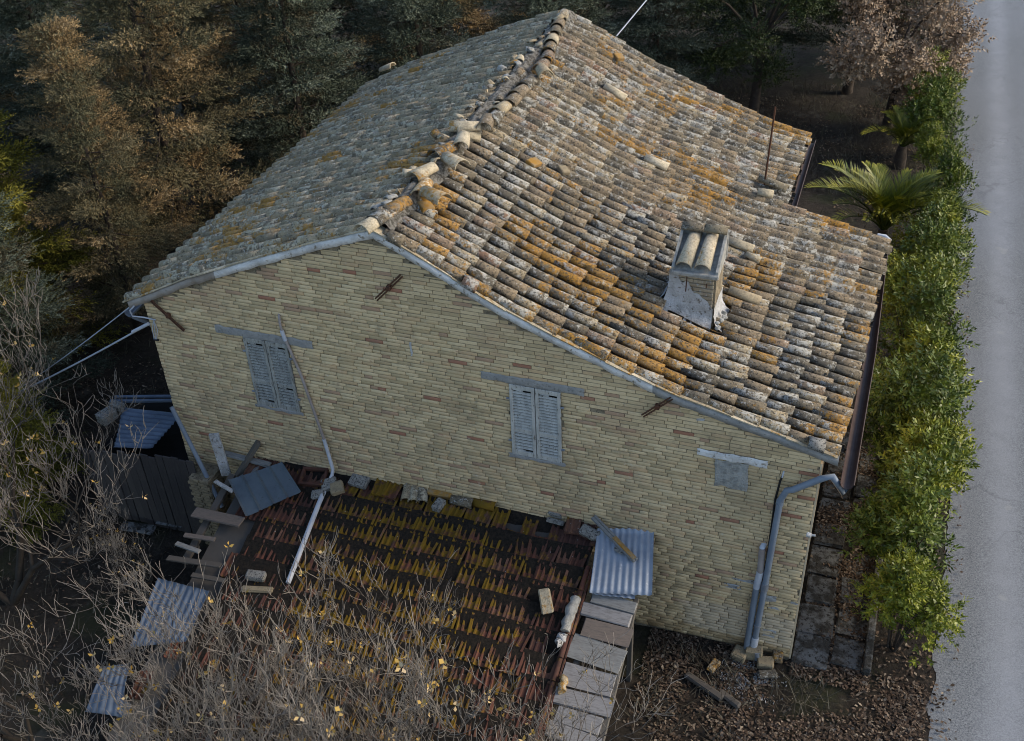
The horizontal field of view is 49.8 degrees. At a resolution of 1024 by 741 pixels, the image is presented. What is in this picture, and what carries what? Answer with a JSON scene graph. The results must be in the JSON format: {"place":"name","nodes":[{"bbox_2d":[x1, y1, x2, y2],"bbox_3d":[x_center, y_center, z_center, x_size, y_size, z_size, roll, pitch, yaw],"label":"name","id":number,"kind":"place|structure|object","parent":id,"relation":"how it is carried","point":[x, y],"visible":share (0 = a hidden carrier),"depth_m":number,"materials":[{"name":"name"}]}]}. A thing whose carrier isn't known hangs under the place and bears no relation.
{"place":"outdoors","nodes":[
{"label":"outdoors","id":0,"kind":"place"},
{"bbox_2d":[0,0,958,740],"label":"ground","id":1,"kind":"structure","parent":0,"point":[812,200],"depth_m":17.78,"materials":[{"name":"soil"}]},
{"bbox_2d":[0,649,34,740],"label":"bare tree","id":2,"kind":"object","parent":1,"relation":"on","point":[7,735],"visible":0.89,"depth_m":13.87,"materials":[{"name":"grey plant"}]},
{"bbox_2d":[0,3,44,174],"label":"cypress tree","id":3,"kind":"object","parent":1,"relation":"on","point":[14,98],"visible":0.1,"depth_m":27.95,"materials":[{"name":"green plant"}]},
{"bbox_2d":[0,315,53,502],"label":"bare tree","id":4,"kind":"object","parent":1,"relation":"on","point":[4,374],"visible":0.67,"depth_m":17.67,"materials":[{"name":"brown plant"}]},
{"bbox_2d":[0,356,91,549],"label":"cypress tree","id":5,"kind":"object","parent":1,"relation":"on","point":[25,428],"visible":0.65,"depth_m":18.09,"materials":[{"name":"green plant"}]},
{"bbox_2d":[0,188,121,432],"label":"cypress tree","id":6,"kind":"object","parent":1,"relation":"on","point":[8,260],"visible":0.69,"depth_m":19.80,"materials":[{"name":"green plant"}]},
{"bbox_2d":[0,105,129,356],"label":"cypress tree","id":7,"kind":"object","parent":1,"relation":"on","point":[44,254],"visible":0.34,"depth_m":21.34,"materials":[{"name":"green plant"}]},
{"bbox_2d":[0,266,158,605],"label":"bare tree","id":8,"kind":"object","parent":1,"relation":"on","point":[20,585],"visible":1,"depth_m":15.79,"materials":[{"name":"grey plant"}]},
{"bbox_2d":[0,0,189,233],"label":"cypress tree","id":9,"kind":"object","parent":1,"relation":"on","point":[24,13],"visible":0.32,"depth_m":24.80,"materials":[{"name":"brown plant"}]},
{"bbox_2d":[8,13,204,343],"bbox_3d":[-8.134,-3.579,21.280,3.774,6.742,3.613,14,39,21],"label":"cypress tree","id":10,"kind":"object","parent":1,"relation":"on","point":[58,48],"visible":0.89,"depth_m":20.84,"materials":[{"name":"brown plant"}]},
{"bbox_2d":[62,489,154,605],"bbox_3d":[-5.771,2.816,16.233,1.072,2.111,2.392,-25,42,-27],"label":"bare tree","id":11,"kind":"object","parent":1,"relation":"on","point":[151,575],"visible":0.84,"depth_m":16.27,"materials":[{"name":"brown plant"}]},
{"bbox_2d":[119,521,155,534],"bbox_3d":[-6.147,2.584,18.120,0.614,0.064,0.208,6,37,12],"label":"slab","id":12,"kind":"object","parent":1,"relation":"on","point":[148,529],"depth_m":18.08,"materials":[{"name":"concrete"}]},
{"bbox_2d":[81,395,204,535],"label":"shed","id":13,"kind":"structure","parent":1,"relation":"on","point":[163,469],"depth_m":17.89,"materials":[{"name":"grey wood"}]},
{"bbox_2d":[95,406,118,425],"bbox_3d":[-6.638,0.743,18.091,0.235,0.191,0.304,22,43,30],"label":"concrete block","id":14,"kind":"object","parent":13,"relation":"on","point":[99,415],"depth_m":18.02,"materials":[{"name":"concrete"}]},
{"bbox_2d":[38,0,287,245],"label":"cypress tree","id":15,"kind":"object","parent":1,"relation":"on","point":[131,97],"visible":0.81,"depth_m":23.22,"materials":[{"name":"brown plant"}]},
{"bbox_2d":[0,562,332,740],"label":"bare tree","id":16,"kind":"object","parent":1,"relation":"on","point":[122,657],"visible":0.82,"depth_m":12.82,"materials":[{"name":"brown plant"}]},
{"bbox_2d":[71,0,261,121],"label":"cypress tree","id":17,"kind":"object","parent":1,"relation":"on","point":[185,102],"visible":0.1,"depth_m":29.67,"materials":[{"name":"green plant"}]},
{"bbox_2d":[188,463,229,544],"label":"brick pier","id":18,"kind":"structure","parent":1,"relation":"on","point":[201,487],"depth_m":17.18,"materials":[{"name":"stone"}]},
{"bbox_2d":[170,406,223,507],"bbox_3d":[-4.835,1.339,16.947,0.824,1.634,0.072,27,46,34],"label":"grey pipe","id":19,"kind":"object","parent":18,"relation":"on","point":[189,442],"visible":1,"depth_m":16.86,"materials":[{"name":"plastic"}]},
{"bbox_2d":[209,433,231,475],"bbox_3d":[-4.441,1.282,16.799,0.152,0.816,0.057,-5,35,1],"label":"plank","id":20,"kind":"object","parent":18,"relation":"on","point":[220,454],"visible":0.9,"depth_m":16.76,"materials":[{"name":"wood"}]},
{"bbox_2d":[105,617,323,740],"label":"bare tree","id":21,"kind":"object","parent":1,"relation":"on","point":[221,685],"visible":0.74,"depth_m":11.33,"materials":[{"name":"brown plant"}]},
{"bbox_2d":[21,612,441,740],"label":"bare tree","id":22,"kind":"object","parent":1,"relation":"on","point":[124,734],"visible":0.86,"depth_m":10.88,"materials":[{"name":"brown plant"}]},
{"bbox_2d":[64,642,432,740],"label":"bare tree","id":23,"kind":"object","parent":1,"relation":"on","point":[321,731],"visible":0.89,"depth_m":10.54,"materials":[{"name":"brown plant"}]},
{"bbox_2d":[152,0,371,153],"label":"cypress tree","id":24,"kind":"object","parent":1,"relation":"on","point":[220,18],"visible":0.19,"depth_m":27.66,"materials":[{"name":"green plant"}]},
{"bbox_2d":[38,526,517,740],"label":"bare tree","id":25,"kind":"object","parent":1,"relation":"on","point":[230,613],"visible":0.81,"depth_m":12.14,"materials":[{"name":"brown plant"}]},
{"bbox_2d":[198,0,372,208],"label":"cypress tree","id":26,"kind":"object","parent":1,"relation":"on","point":[260,49],"visible":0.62,"depth_m":24.85,"materials":[{"name":"green plant"}]},
{"bbox_2d":[166,537,474,740],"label":"bare tree","id":27,"kind":"object","parent":1,"relation":"on","point":[372,670],"visible":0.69,"depth_m":12.30,"materials":[{"name":"brown plant"}]},
{"bbox_2d":[232,0,411,76],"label":"cypress tree","id":28,"kind":"object","parent":1,"relation":"on","point":[350,29],"visible":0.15,"depth_m":32.58,"materials":[{"name":"green plant"}]},
{"bbox_2d":[115,593,557,740],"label":"bare tree","id":29,"kind":"object","parent":1,"relation":"on","point":[426,691],"visible":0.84,"depth_m":10.74,"materials":[{"name":"brown plant"}]},
{"bbox_2d":[107,456,597,740],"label":"lean to","id":30,"kind":"object","parent":1,"relation":"on","point":[504,566],"visible":0.73,"depth_m":15.06,"materials":[{"name":"tile"}]},
{"bbox_2d":[85,664,127,716],"bbox_3d":[-5.387,4.262,14.660,0.518,0.274,0.688,-4,36,-1],"label":"corrugated sheet","id":31,"kind":"object","parent":30,"relation":"on","point":[110,706],"visible":0.68,"depth_m":14.63,"materials":[{"name":"metal"}]},
{"bbox_2d":[131,578,208,647],"bbox_3d":[-4.736,3.404,15.182,0.857,0.358,0.988,10,38,17],"label":"corrugated sheet","id":32,"kind":"object","parent":30,"relation":"on","point":[187,596],"visible":0.67,"depth_m":15.27,"materials":[{"name":"metal"}]},
{"bbox_2d":[166,555,221,567],"bbox_3d":[-4.541,2.732,15.764,0.849,0.037,0.093,5,37,14],"label":"plank","id":33,"kind":"object","parent":30,"relation":"on","point":[178,559],"visible":1,"depth_m":15.75,"materials":[{"name":"wood"}]},
{"bbox_2d":[191,572,226,582],"bbox_3d":[-4.281,2.925,15.567,0.534,0.037,0.084,7,38,15],"label":"plank","id":34,"kind":"object","parent":30,"relation":"on","point":[206,577],"visible":0.96,"depth_m":15.55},
{"bbox_2d":[191,507,244,526],"bbox_3d":[-4.316,2.150,16.185,0.811,0.035,0.194,9,38,16],"label":"plank","id":35,"kind":"object","parent":30,"relation":"on","point":[218,517],"visible":1,"depth_m":16.16,"materials":[{"name":"wood"}]},
{"bbox_2d":[234,440,260,476],"bbox_3d":[-4.039,1.385,16.776,0.065,0.838,0.127,22,26,-29],"label":"plank","id":36,"kind":"object","parent":30,"relation":"on","point":[248,458],"visible":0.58,"depth_m":16.71,"materials":[{"name":"wood"}]},
{"bbox_2d":[225,450,271,466],"bbox_3d":[-4.037,1.348,16.809,0.799,0.046,0.095,13,39,14],"label":"plank","id":37,"kind":"object","parent":30,"relation":"on","point":[256,461],"visible":0.84,"depth_m":16.79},
{"bbox_2d":[245,569,266,581],"bbox_3d":[-3.591,2.883,15.486,0.289,0.112,0.153,5,53,13],"label":"stone block","id":38,"kind":"object","parent":30,"relation":"on","point":[257,575],"depth_m":15.44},
{"bbox_2d":[241,585,273,592],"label":"plank","id":39,"kind":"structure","parent":30,"relation":"on","point":[258,589],"depth_m":15.37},
{"bbox_2d":[228,461,300,515],"bbox_3d":[-3.671,1.707,16.347,0.971,0.354,0.735,-14,38,-14],"label":"ribbed sheet","id":40,"kind":"object","parent":30,"relation":"on","point":[258,490],"visible":1,"depth_m":16.31,"materials":[{"name":"metal"}]},
{"bbox_2d":[298,466,328,486],"bbox_3d":[-2.953,1.581,16.426,0.400,0.060,0.300,3,53,12],"label":"hollow tile","id":41,"kind":"object","parent":30,"relation":"on","point":[304,470],"visible":1,"depth_m":16.41,"materials":[{"name":"ceramic"}]},
{"bbox_2d":[330,480,344,495],"bbox_3d":[-2.578,1.736,16.269,0.208,0.119,0.209,-18,51,-4],"label":"stone block","id":42,"kind":"object","parent":30,"relation":"on","point":[336,488],"depth_m":16.21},
{"bbox_2d":[348,473,370,489],"bbox_3d":[-2.256,1.634,16.295,0.305,0.100,0.201,15,56,20],"label":"stone block","id":43,"kind":"object","parent":30,"relation":"on","point":[359,481],"depth_m":16.25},
{"bbox_2d":[371,478,389,496],"bbox_3d":[-1.907,1.661,16.181,0.210,0.074,0.402,7,54,15],"label":"spare tile","id":44,"kind":"object","parent":30,"relation":"on","point":[379,488],"visible":0.74,"depth_m":16.13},
{"bbox_2d":[382,481,402,500],"bbox_3d":[-1.714,1.701,16.127,0.210,0.071,0.400,12,55,18],"label":"spare tile","id":45,"kind":"object","parent":30,"relation":"on","point":[392,491],"visible":0.74,"depth_m":16.08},
{"bbox_2d":[449,495,472,508],"bbox_3d":[-0.721,1.863,15.822,0.343,0.084,0.173,10,54,17],"label":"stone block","id":46,"kind":"object","parent":30,"relation":"on","point":[464,502],"visible":1,"depth_m":15.79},
{"bbox_2d":[472,498,495,511],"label":"spare tile","id":47,"kind":"object","parent":30,"relation":"on","point":[483,504],"visible":1,"depth_m":15.71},
{"bbox_2d":[538,588,553,614],"bbox_3d":[0.449,3.062,14.634,0.169,0.069,0.369,-11,51,1],"label":"loose brick","id":48,"kind":"object","parent":30,"relation":"on","point":[546,603],"visible":1,"depth_m":14.61,"materials":[{"name":"brick"}]},
{"bbox_2d":[560,595,580,632],"bbox_3d":[0.760,3.206,14.489,0.170,0.273,0.481,10,38,17],"label":"mortar lump","id":49,"kind":"object","parent":30,"relation":"on","point":[571,607],"visible":1,"depth_m":14.45,"materials":[{"name":"concrete"}]},
{"bbox_2d":[564,516,581,534],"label":"spare tile","id":50,"kind":"object","parent":30,"relation":"on","point":[572,525],"visible":0.74,"depth_m":15.28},
{"bbox_2d":[579,524,600,540],"bbox_3d":[1.065,2.236,15.182,0.296,0.123,0.165,24,60,26],"label":"stone block","id":51,"kind":"object","parent":30,"relation":"on","point":[589,532],"depth_m":15.13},
{"bbox_2d":[331,0,479,100],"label":"cypress tree","id":52,"kind":"object","parent":1,"relation":"on","point":[415,13],"visible":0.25,"depth_m":26.50,"materials":[{"name":"green plant"}]},
{"bbox_2d":[350,0,538,67],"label":"cypress tree","id":53,"kind":"object","parent":1,"relation":"on","point":[468,7],"visible":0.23,"depth_m":30.95,"materials":[{"name":"green plant"}]},
{"bbox_2d":[0,92,974,740],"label":"fallen leaves","id":54,"kind":"object","parent":1,"relation":"on","point":[860,734],"visible":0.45,"depth_m":15.23,"materials":[{"name":"brown plant"}]},
{"bbox_2d":[122,9,892,659],"bbox_3d":[0.253,-0.746,17.318,10.406,6.573,10.834,10,38,17],"label":"farmhouse","id":55,"kind":"object","parent":1,"relation":"on","point":[604,347],"visible":0.96,"depth_m":15.13,"materials":[{"name":"brick"}]},
{"bbox_2d":[11,322,149,396],"bbox_3d":[-7.215,-0.003,17.503,4.457,2.838,0.052,13,39,20],"label":"power cable","id":56,"kind":"object","parent":55,"relation":"attached to","point":[136,330],"visible":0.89,"depth_m":16.75,"materials":[{"name":"white plastic"}]},
{"bbox_2d":[386,229,405,247],"bbox_3d":[-1.413,-1.637,13.482,0.204,0.105,0.205,25,41,-5],"label":"tile fragment","id":57,"kind":"object","parent":55,"relation":"on","point":[395,238],"visible":1,"depth_m":13.43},
{"bbox_2d":[460,274,479,292],"bbox_3d":[-0.506,-1.083,13.506,0.206,0.108,0.205,27,41,-7],"label":"tile fragment","id":58,"kind":"object","parent":55,"relation":"on","point":[469,283],"visible":1,"depth_m":13.46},
{"bbox_2d":[603,82,627,101],"bbox_3d":[1.730,-4.665,18.400,0.423,0.094,0.185,33,41,-1],"label":"loose tile","id":59,"kind":"object","parent":55,"relation":"on","point":[616,92],"visible":1,"depth_m":18.35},
{"bbox_2d":[643,154,669,170],"bbox_3d":[2.271,-3.281,17.268,0.403,0.098,0.188,26,41,5],"label":"loose tile","id":60,"kind":"object","parent":55,"relation":"on","point":[658,163],"visible":1,"depth_m":17.22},
{"bbox_2d":[729,236,754,252],"bbox_3d":[3.355,-1.880,16.248,0.442,0.095,0.190,23,41,10],"label":"loose tile","id":61,"kind":"object","parent":55,"relation":"on","point":[741,244],"visible":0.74,"depth_m":16.20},
{"bbox_2d":[727,286,761,304],"bbox_3d":[3.233,-1.060,15.307,0.464,0.094,0.190,22,41,8],"label":"loose tile","id":62,"kind":"object","parent":55,"relation":"on","point":[749,297],"visible":1,"depth_m":15.27,"materials":[{"name":"ceramic"}]},
{"bbox_2d":[757,174,789,192],"bbox_3d":[4.204,-3.030,17.725,0.504,0.096,0.188,28,42,17],"label":"loose tile","id":63,"kind":"object","parent":55,"relation":"on","point":[778,185],"visible":1,"depth_m":17.68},
{"bbox_2d":[807,436,825,453],"bbox_3d":[3.639,0.860,13.176,0.204,0.104,0.208,17,40,2],"label":"tile fragment","id":64,"kind":"object","parent":55,"relation":"on","point":[817,444],"visible":1,"depth_m":13.12,"materials":[{"name":"stone"}]},
{"bbox_2d":[460,680,566,740],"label":"bare tree","id":65,"kind":"object","parent":1,"relation":"on","point":[487,712],"visible":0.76,"depth_m":13.06,"materials":[{"name":"brown plant"}]},
{"bbox_2d":[472,0,622,39],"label":"cypress tree","id":66,"kind":"object","parent":1,"relation":"on","point":[544,6],"visible":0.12,"depth_m":26.95,"materials":[{"name":"green plant"}]},
{"bbox_2d":[444,630,688,740],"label":"bare tree","id":67,"kind":"object","parent":1,"relation":"on","point":[537,722],"visible":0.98,"depth_m":12.33,"materials":[{"name":"brown plant"}]},
{"bbox_2d":[552,595,638,740],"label":"timber stand","id":68,"kind":"object","parent":1,"relation":"on","point":[629,649],"visible":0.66,"depth_m":14.42,"materials":[{"name":"wood"}]},
{"bbox_2d":[545,720,601,740],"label":"board","id":69,"kind":"object","parent":68,"relation":"on","point":[574,736],"visible":0.6,"depth_m":13.55,"materials":[{"name":"grey wood"}]},
{"bbox_2d":[553,706,603,735],"bbox_3d":[0.823,4.334,13.668,0.594,0.043,0.233,12,55,18],"label":"board","id":70,"kind":"object","parent":68,"relation":"on","point":[589,720],"visible":0.8,"depth_m":13.64,"materials":[{"name":"grey wood"}]},
{"bbox_2d":[553,686,614,717],"bbox_3d":[0.887,4.142,13.809,0.775,0.043,0.234,10,55,17],"label":"board","id":71,"kind":"object","parent":68,"relation":"on","point":[597,705],"visible":0.74,"depth_m":13.79,"materials":[{"name":"grey wood"}]},
{"bbox_2d":[563,662,616,697],"bbox_3d":[0.960,3.917,13.974,0.677,0.043,0.318,11,54,17],"label":"board","id":72,"kind":"object","parent":68,"relation":"on","point":[570,671],"visible":0.92,"depth_m":13.96,"materials":[{"name":"grey wood"}]},
{"bbox_2d":[567,633,626,673],"bbox_3d":[1.082,3.638,14.177,0.730,0.036,0.341,15,55,20],"label":"board","id":73,"kind":"object","parent":68,"relation":"on","point":[617,656],"visible":0.92,"depth_m":14.17,"materials":[{"name":"grey wood"}]},
{"bbox_2d":[580,602,632,626],"bbox_3d":[1.237,3.205,14.490,0.676,0.040,0.198,12,56,18],"label":"board","id":74,"kind":"object","parent":68,"relation":"on","point":[598,612],"visible":1,"depth_m":14.47,"materials":[{"name":"grey wood"}]},
{"bbox_2d":[580,618,633,647],"bbox_3d":[1.234,3.406,14.331,0.659,0.033,0.269,10,54,17],"label":"board","id":75,"kind":"object","parent":68,"relation":"on","point":[595,629],"visible":1,"depth_m":14.32,"materials":[{"name":"grey wood"}]},
{"bbox_2d":[590,593,637,614],"bbox_3d":[1.341,3.067,14.581,0.619,0.032,0.175,12,56,18],"label":"board","id":76,"kind":"object","parent":68,"relation":"on","point":[622,605],"visible":1,"depth_m":14.56,"materials":[{"name":"grey wood"}]},
{"bbox_2d":[589,528,653,595],"bbox_3d":[1.482,2.547,14.825,0.824,0.352,0.957,2,37,7],"label":"corrugated sheet","id":77,"kind":"object","parent":76,"relation":"on","point":[614,571],"visible":1,"depth_m":14.78,"materials":[{"name":"metal"}]},
{"bbox_2d":[591,515,637,562],"bbox_3d":[1.384,2.273,14.955,0.087,0.058,0.865,-27,55,-29],"label":"plank","id":78,"kind":"object","parent":77,"relation":"on","point":[615,540],"visible":1,"depth_m":14.92,"materials":[{"name":"wood"}]},
{"bbox_2d":[514,0,683,47],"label":"cypress tree","id":79,"kind":"object","parent":1,"relation":"on","point":[609,19],"visible":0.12,"depth_m":32.03,"materials":[{"name":"green plant"}]},
{"bbox_2d":[602,0,730,98],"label":"cypress tree","id":80,"kind":"object","parent":1,"relation":"on","point":[654,50],"visible":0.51,"depth_m":28.93,"materials":[{"name":"green plant"}]},
{"bbox_2d":[684,671,723,700],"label":"beam","id":81,"kind":"structure","parent":1,"relation":"on","point":[702,684],"depth_m":15.18,"materials":[{"name":"wood"}]},
{"bbox_2d":[730,644,746,663],"bbox_3d":[3.220,4.006,15.592,0.212,0.154,0.228,18,41,26],"label":"stone block","id":82,"kind":"object","parent":1,"relation":"on","point":[740,651],"depth_m":15.53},
{"bbox_2d":[661,0,831,63],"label":"tree","id":83,"kind":"object","parent":1,"relation":"on","point":[719,20],"visible":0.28,"depth_m":32.47,"materials":[{"name":"green plant"}]},
{"bbox_2d":[745,646,762,660],"bbox_3d":[3.409,3.978,15.551,0.251,0.214,0.145,6,37,12],"label":"stone block","id":84,"kind":"object","parent":1,"relation":"on","point":[750,652],"depth_m":15.48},
{"bbox_2d":[674,0,843,112],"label":"holm oak","id":85,"kind":"object","parent":1,"relation":"on","point":[758,34],"visible":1,"depth_m":28.95,"materials":[{"name":"green plant"}]},
{"bbox_2d":[757,656,773,669],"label":"stone block","id":86,"kind":"object","parent":1,"relation":"on","point":[765,662],"depth_m":15.41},
{"bbox_2d":[797,0,923,94],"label":"holm oak","id":87,"kind":"object","parent":1,"relation":"on","point":[848,90],"visible":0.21,"depth_m":30.13,"materials":[{"name":"brown plant"}]},
{"bbox_2d":[768,1,964,66],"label":"cypress tree","id":88,"kind":"object","parent":1,"relation":"on","point":[825,37],"visible":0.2,"depth_m":32.64,"materials":[{"name":"green plant"}]},
{"bbox_2d":[862,458,891,676],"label":"kerb","id":89,"kind":"structure","parent":1,"relation":"on","point":[869,648],"depth_m":15.57,"materials":[{"name":"concrete"}]},
{"bbox_2d":[804,159,989,235],"bbox_3d":[7.917,-3.034,23.086,3.698,2.377,2.850,10,38,17],"label":"palm tree","id":90,"kind":"object","parent":1,"relation":"on","point":[890,203],"visible":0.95,"depth_m":22.74,"materials":[{"name":"green plant"}]},
{"bbox_2d":[832,447,964,593],"bbox_3d":[5.592,2.128,15.766,1.692,2.841,2.010,23,44,31],"label":"laurel shrub","id":91,"kind":"object","parent":1,"relation":"on","point":[907,514],"visible":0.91,"depth_m":15.41,"materials":[{"name":"green plant"}]},
{"bbox_2d":[862,105,939,169],"bbox_3d":[9.679,-5.651,27.249,2.132,1.510,2.283,10,38,17],"label":"palm tree","id":92,"kind":"object","parent":1,"relation":"on","point":[904,131],"visible":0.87,"depth_m":27.11,"materials":[{"name":"green plant"}]},
{"bbox_2d":[812,0,997,128],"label":"oak tree","id":93,"kind":"object","parent":1,"relation":"on","point":[881,36],"visible":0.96,"depth_m":27.82,"materials":[{"name":"brown plant"}]},
{"bbox_2d":[845,540,972,667],"bbox_3d":[5.475,3.164,15.134,1.385,1.915,1.577,-24,41,-26],"label":"laurel shrub","id":94,"kind":"object","parent":1,"relation":"on","point":[901,589],"visible":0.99,"depth_m":14.87,"materials":[{"name":"green plant"}]},
{"bbox_2d":[856,336,980,482],"bbox_3d":[6.296,0.808,17.435,1.902,2.942,2.242,-10,37,-9],"label":"laurel shrub","id":95,"kind":"object","parent":1,"relation":"on","point":[922,392],"visible":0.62,"depth_m":17.08,"materials":[{"name":"green plant"}]},
{"bbox_2d":[856,318,981,423],"bbox_3d":[6.803,0.288,18.550,2.021,2.407,1.775,16,40,24],"label":"laurel shrub","id":96,"kind":"object","parent":1,"relation":"on","point":[929,336],"visible":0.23,"depth_m":18.18,"materials":[{"name":"green plant"}]},
{"bbox_2d":[871,405,982,515],"bbox_3d":[6.215,1.588,16.796,1.587,2.442,1.977,1,37,6],"label":"laurel shrub","id":97,"kind":"object","parent":1,"relation":"on","point":[931,436],"visible":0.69,"depth_m":16.23,"materials":[{"name":"green plant"}]},
{"bbox_2d":[876,250,979,370],"bbox_3d":[7.182,-0.715,19.355,2.010,3.039,1.692,-22,40,-24],"label":"laurel shrub","id":98,"kind":"object","parent":1,"relation":"on","point":[927,292],"visible":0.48,"depth_m":19.06,"materials":[{"name":"green plant"}]},
{"bbox_2d":[880,246,976,331],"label":"laurel shrub","id":99,"kind":"object","parent":1,"relation":"on","point":[891,279],"visible":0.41,"depth_m":20.16,"materials":[{"name":"green plant"}]},
{"bbox_2d":[891,45,966,122],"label":"laurel shrub","id":100,"kind":"object","parent":1,"relation":"on","point":[942,56],"visible":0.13,"depth_m":28.05,"materials":[{"name":"green plant"}]},
{"bbox_2d":[888,186,977,264],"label":"laurel shrub","id":101,"kind":"object","parent":1,"relation":"on","point":[951,209],"visible":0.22,"depth_m":22.15,"materials":[{"name":"green plant"}]},
{"bbox_2d":[910,118,958,172],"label":"laurel shrub","id":102,"kind":"object","parent":1,"relation":"on","point":[930,145],"visible":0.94,"depth_m":25.92,"materials":[{"name":"green plant"}]},
{"bbox_2d":[893,197,976,306],"bbox_3d":[8.160,-2.074,21.417,1.630,2.697,1.922,10,38,17],"label":"laurel shrub","id":103,"kind":"object","parent":1,"relation":"on","point":[932,239],"visible":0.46,"depth_m":20.90,"materials":[{"name":"green plant"}]},
{"bbox_2d":[898,65,978,157],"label":"laurel shrub","id":104,"kind":"object","parent":1,"relation":"on","point":[936,108],"visible":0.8,"depth_m":26.93,"materials":[{"name":"green plant"}]},
{"bbox_2d":[903,126,978,235],"bbox_3d":[9.111,-3.749,23.339,1.247,3.039,1.481,-24,41,-26],"label":"laurel shrub","id":105,"kind":"object","parent":1,"relation":"on","point":[956,171],"visible":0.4,"depth_m":22.88,"materials":[{"name":"green plant"}]},
{"bbox_2d":[706,660,792,710],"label":"gravel","id":106,"kind":"structure","parent":0,"point":[745,681],"depth_m":15.28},
{"bbox_2d":[788,429,885,687],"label":"path","id":107,"kind":"structure","parent":0,"point":[810,649],"depth_m":16.46,"materials":[{"name":"stone"}]},
{"bbox_2d":[926,0,1023,740],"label":"road","id":108,"kind":"structure","parent":0,"point":[984,672],"depth_m":19.59,"materials":[{"name":"asphalt"}]},
{"label":"plank","id":109,"kind":"object","parent":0,"visible":0},
{"bbox_2d":[183,473,235,564],"bbox_3d":[-4.486,2.184,16.351,0.106,0.067,1.537,11,56,18],"label":"plank","id":110,"kind":"object","parent":109,"relation":"on","point":[215,506],"visible":0.74,"depth_m":16.36,"materials":[{"name":"wood"}]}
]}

